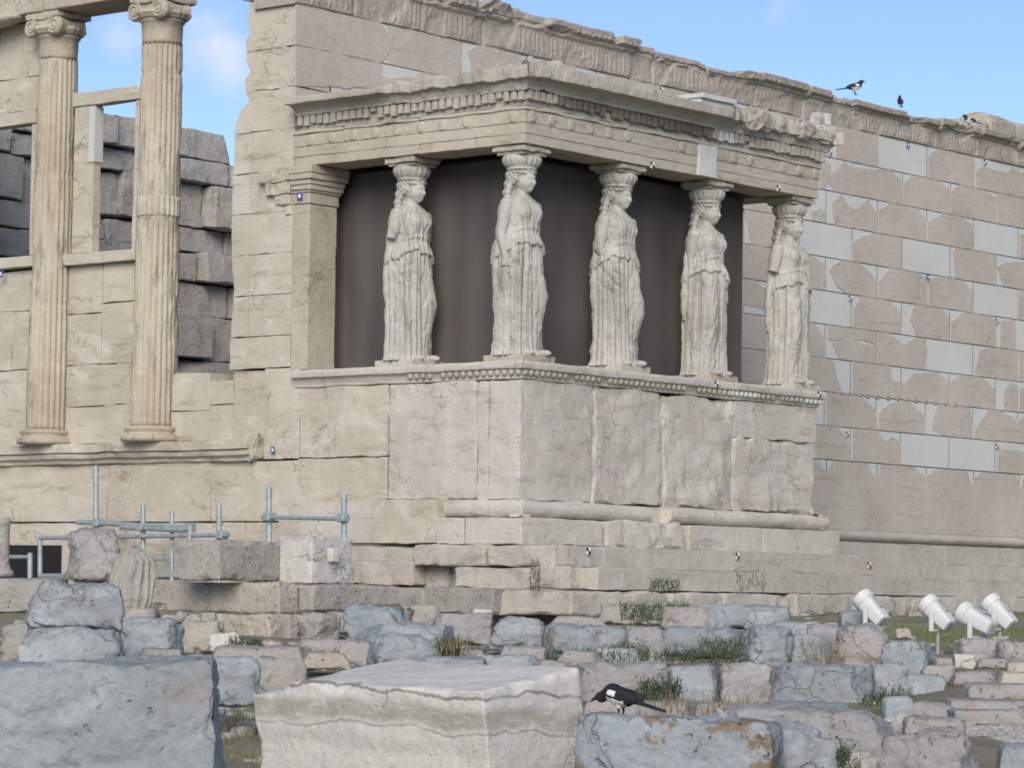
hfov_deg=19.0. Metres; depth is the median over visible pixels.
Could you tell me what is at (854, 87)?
magpie
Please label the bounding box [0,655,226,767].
stone block
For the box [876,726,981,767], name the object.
boulder
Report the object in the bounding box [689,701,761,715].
boulder
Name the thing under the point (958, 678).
stone block
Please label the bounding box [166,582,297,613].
stone block
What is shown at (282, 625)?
stone block
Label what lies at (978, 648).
boulder
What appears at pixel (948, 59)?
sky
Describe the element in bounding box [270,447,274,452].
survey target
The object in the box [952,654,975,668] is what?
stone block
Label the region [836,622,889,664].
boulder
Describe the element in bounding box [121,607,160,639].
stone block
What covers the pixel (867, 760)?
rubble
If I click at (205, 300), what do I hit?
ruined wall
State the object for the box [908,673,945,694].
boulder
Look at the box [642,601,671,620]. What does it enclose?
boulder
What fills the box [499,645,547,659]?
boulder
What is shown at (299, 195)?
survey target
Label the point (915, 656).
boulder
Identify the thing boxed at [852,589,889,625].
floodlight
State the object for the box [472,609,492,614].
boulder
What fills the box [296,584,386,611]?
stone block
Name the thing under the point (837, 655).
dry grass
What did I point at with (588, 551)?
survey target
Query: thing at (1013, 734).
gravel
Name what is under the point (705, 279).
caryatid
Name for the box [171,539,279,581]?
stone block
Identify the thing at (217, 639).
boulder
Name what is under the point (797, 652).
boulder
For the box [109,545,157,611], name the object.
fluted fragment
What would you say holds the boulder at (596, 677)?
on the ground at (984, 749)
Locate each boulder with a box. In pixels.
[0,622,29,660]
[63,527,120,582]
[121,617,184,655]
[139,648,183,655]
[181,620,220,654]
[189,654,215,657]
[208,632,241,652]
[213,645,313,670]
[214,655,260,707]
[241,640,282,645]
[249,655,307,706]
[299,639,369,667]
[302,651,351,669]
[342,603,413,639]
[355,620,454,654]
[366,634,434,664]
[401,604,440,624]
[418,655,485,664]
[431,612,493,645]
[448,650,484,656]
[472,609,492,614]
[481,655,536,666]
[488,616,544,650]
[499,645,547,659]
[534,660,571,666]
[542,622,626,659]
[550,616,604,624]
[557,649,599,666]
[572,660,667,700]
[583,699,640,715]
[596,648,639,662]
[599,604,648,625]
[625,626,667,664]
[638,700,689,715]
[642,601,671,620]
[659,606,706,629]
[667,663,717,703]
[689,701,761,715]
[738,625,794,665]
[743,610,779,629]
[764,700,847,706]
[770,621,818,633]
[773,719,837,767]
[791,634,835,663]
[806,623,840,652]
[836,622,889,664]
[838,610,882,626]
[871,661,910,698]
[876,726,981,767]
[880,640,932,673]
[880,696,914,718]
[894,628,911,639]
[902,714,965,735]
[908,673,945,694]
[920,664,955,683]
[934,658,955,669]
[955,638,1003,662]
[995,640,1023,661]
[1005,661,1023,671]
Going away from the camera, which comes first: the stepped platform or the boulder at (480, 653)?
the boulder at (480, 653)
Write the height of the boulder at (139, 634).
0.300 m
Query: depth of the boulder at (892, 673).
15.81 m
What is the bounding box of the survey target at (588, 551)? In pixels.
[586,547,590,554]
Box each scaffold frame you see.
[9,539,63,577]
[38,466,230,582]
[261,487,349,584]
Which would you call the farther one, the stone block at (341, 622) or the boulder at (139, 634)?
the stone block at (341, 622)
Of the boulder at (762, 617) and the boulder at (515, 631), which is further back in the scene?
the boulder at (515, 631)
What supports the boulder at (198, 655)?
on the ground at (984, 749)
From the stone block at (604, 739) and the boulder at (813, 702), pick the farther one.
the boulder at (813, 702)
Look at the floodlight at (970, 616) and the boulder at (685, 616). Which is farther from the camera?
the boulder at (685, 616)
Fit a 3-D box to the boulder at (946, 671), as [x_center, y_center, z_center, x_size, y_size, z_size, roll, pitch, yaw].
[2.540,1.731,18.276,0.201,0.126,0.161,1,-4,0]
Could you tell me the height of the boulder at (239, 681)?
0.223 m
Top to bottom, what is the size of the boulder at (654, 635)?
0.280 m
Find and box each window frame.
[0,110,36,272]
[63,85,140,266]
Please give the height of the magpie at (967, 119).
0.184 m
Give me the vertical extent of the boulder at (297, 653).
0.169 m
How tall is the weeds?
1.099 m
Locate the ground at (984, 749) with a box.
[0,602,1023,767]
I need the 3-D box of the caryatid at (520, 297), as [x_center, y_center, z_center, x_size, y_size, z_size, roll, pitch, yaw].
[0.109,-1.429,33.944,0.661,2.415,0.696,-2,-5,40]
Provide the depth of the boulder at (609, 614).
27.52 m
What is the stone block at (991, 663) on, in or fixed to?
on the ground at (984, 749)
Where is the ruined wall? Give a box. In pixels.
[0,113,267,466]
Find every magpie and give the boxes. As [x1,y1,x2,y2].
[590,683,665,713]
[835,80,865,94]
[897,95,902,107]
[962,114,981,125]
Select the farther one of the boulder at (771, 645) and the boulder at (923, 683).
the boulder at (771, 645)
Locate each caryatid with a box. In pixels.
[375,155,443,366]
[483,144,554,362]
[587,162,649,373]
[679,179,737,382]
[762,195,819,390]
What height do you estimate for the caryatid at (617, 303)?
2.413 m
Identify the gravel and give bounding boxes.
[878,715,1023,742]
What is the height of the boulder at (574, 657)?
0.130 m
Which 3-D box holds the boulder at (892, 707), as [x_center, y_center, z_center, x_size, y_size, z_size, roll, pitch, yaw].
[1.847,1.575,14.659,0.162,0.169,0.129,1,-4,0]
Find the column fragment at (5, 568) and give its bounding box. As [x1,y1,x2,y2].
[0,518,13,576]
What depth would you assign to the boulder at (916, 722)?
13.42 m
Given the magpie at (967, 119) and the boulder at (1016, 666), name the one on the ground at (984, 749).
the boulder at (1016, 666)
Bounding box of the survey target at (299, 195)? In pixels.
[297,192,301,199]
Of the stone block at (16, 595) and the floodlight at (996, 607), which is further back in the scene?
the stone block at (16, 595)
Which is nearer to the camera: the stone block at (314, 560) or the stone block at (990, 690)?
the stone block at (990, 690)
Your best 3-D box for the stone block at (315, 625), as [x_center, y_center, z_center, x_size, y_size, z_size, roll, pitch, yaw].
[-1.857,2.331,29.164,0.349,0.324,0.350,-2,-5,36]
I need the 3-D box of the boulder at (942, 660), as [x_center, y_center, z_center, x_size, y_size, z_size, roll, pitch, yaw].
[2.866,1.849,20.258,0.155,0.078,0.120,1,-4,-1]
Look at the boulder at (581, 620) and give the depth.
26.63 m
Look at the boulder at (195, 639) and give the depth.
22.51 m
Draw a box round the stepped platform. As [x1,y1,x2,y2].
[286,544,1023,629]
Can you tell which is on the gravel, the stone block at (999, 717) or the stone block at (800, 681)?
the stone block at (999, 717)
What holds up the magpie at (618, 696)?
on the stone block at (604, 739)
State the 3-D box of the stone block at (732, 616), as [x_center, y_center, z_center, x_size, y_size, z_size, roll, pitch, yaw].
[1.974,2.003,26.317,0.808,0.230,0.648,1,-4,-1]
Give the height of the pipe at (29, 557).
0.773 m
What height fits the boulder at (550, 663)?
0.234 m
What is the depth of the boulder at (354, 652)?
22.02 m
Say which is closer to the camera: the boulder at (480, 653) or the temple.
the boulder at (480, 653)
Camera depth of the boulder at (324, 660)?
19.61 m
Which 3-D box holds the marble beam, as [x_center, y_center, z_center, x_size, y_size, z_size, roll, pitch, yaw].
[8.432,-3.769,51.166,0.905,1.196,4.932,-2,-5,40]
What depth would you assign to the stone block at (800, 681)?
15.52 m
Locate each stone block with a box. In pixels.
[0,578,63,613]
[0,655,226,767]
[16,626,124,661]
[25,579,124,630]
[68,580,103,583]
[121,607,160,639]
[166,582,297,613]
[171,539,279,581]
[200,612,216,620]
[222,613,298,637]
[278,536,351,583]
[293,612,340,639]
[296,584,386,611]
[327,612,345,634]
[574,711,782,767]
[662,625,739,659]
[696,603,790,629]
[713,703,895,757]
[717,662,771,703]
[770,661,873,703]
[777,598,789,608]
[913,701,954,716]
[943,698,1023,716]
[947,709,1023,725]
[950,670,996,685]
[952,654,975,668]
[957,682,1023,700]
[974,658,1010,668]
[995,742,1023,767]
[996,671,1023,682]
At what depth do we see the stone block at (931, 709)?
14.61 m
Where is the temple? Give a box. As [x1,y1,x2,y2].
[0,0,1023,603]
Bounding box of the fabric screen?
[334,158,743,382]
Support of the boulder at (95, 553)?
on the stone block at (74, 582)
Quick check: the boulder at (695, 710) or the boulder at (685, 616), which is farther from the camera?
the boulder at (685, 616)
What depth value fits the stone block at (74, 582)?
25.12 m
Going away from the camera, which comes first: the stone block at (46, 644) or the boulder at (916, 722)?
the boulder at (916, 722)
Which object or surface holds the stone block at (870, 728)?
on the ground at (984, 749)
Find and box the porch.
[278,56,843,554]
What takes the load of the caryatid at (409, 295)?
on the porch
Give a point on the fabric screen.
(460, 203)
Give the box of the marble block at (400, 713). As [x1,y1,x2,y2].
[253,659,583,767]
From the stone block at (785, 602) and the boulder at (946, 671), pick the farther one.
the stone block at (785, 602)
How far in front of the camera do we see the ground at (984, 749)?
20.44 m
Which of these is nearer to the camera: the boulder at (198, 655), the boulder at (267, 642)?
the boulder at (198, 655)
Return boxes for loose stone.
[809,112,830,126]
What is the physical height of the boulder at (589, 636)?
0.284 m
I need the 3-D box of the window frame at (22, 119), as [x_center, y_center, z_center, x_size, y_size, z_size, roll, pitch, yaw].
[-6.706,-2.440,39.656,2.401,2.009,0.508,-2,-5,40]
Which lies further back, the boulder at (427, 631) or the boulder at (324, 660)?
the boulder at (427, 631)
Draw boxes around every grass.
[210,612,1023,767]
[219,624,956,767]
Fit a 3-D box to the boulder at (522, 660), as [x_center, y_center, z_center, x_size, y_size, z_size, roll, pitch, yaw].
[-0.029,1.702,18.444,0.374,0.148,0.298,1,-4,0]
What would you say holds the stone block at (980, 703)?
on the ground at (984, 749)
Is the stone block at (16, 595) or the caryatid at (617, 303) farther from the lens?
the caryatid at (617, 303)
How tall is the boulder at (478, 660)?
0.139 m
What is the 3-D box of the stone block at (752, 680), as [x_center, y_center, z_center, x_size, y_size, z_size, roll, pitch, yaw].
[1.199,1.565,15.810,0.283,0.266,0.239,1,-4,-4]
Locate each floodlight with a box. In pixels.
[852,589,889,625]
[918,594,956,653]
[955,601,997,637]
[980,593,1017,638]
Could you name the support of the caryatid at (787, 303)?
on the porch
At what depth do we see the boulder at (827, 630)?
21.51 m
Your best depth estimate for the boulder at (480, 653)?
19.43 m
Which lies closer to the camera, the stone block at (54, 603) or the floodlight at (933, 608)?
the stone block at (54, 603)
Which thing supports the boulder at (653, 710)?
on the ground at (984, 749)
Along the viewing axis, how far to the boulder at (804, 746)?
9.95 m
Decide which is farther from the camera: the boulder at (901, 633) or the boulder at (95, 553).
the boulder at (95, 553)
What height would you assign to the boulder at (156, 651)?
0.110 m
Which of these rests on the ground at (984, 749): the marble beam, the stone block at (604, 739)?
the stone block at (604, 739)
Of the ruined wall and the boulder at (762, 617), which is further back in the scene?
the ruined wall
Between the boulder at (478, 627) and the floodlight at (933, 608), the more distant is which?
the boulder at (478, 627)
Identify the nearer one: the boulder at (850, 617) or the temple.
the boulder at (850, 617)
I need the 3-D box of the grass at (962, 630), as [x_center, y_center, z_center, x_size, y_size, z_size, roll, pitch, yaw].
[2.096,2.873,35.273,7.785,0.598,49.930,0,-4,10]
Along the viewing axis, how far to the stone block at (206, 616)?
28.61 m
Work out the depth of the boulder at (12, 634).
20.50 m
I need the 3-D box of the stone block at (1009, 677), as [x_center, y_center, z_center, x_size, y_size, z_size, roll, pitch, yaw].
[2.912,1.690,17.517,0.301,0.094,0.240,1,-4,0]
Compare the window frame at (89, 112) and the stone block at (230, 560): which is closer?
the stone block at (230, 560)
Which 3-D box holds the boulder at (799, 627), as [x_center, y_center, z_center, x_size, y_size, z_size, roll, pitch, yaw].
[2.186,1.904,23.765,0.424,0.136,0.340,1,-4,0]
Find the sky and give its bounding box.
[78,0,1023,165]
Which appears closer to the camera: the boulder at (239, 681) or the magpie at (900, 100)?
the boulder at (239, 681)
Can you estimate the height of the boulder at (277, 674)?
0.241 m
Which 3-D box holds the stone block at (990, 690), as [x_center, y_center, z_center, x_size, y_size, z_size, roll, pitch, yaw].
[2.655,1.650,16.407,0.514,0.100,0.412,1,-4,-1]
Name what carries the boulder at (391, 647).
on the ground at (984, 749)
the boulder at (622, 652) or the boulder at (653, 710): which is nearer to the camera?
the boulder at (653, 710)
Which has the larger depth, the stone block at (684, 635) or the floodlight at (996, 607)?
the floodlight at (996, 607)
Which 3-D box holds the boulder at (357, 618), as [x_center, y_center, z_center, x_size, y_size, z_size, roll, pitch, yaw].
[-1.097,1.990,25.236,0.560,0.375,0.496,0,-4,8]
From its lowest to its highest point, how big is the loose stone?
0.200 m
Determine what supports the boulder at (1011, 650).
on the ground at (984, 749)
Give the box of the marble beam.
[950,112,1023,141]
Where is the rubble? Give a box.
[0,605,1008,767]
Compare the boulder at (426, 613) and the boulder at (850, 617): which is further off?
the boulder at (426, 613)
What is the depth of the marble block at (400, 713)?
10.30 m
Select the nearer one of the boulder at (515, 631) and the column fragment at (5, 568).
the boulder at (515, 631)
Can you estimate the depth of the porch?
34.99 m
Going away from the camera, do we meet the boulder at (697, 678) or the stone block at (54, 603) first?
the boulder at (697, 678)
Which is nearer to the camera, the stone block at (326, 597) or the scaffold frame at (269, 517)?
the stone block at (326, 597)
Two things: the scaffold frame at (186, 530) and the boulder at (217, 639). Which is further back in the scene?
the scaffold frame at (186, 530)
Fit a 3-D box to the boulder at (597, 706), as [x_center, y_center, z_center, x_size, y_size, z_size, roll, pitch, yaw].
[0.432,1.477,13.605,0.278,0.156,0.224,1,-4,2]
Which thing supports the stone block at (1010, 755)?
on the ground at (984, 749)
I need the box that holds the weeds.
[221,557,913,767]
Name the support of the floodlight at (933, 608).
on the ground at (984, 749)

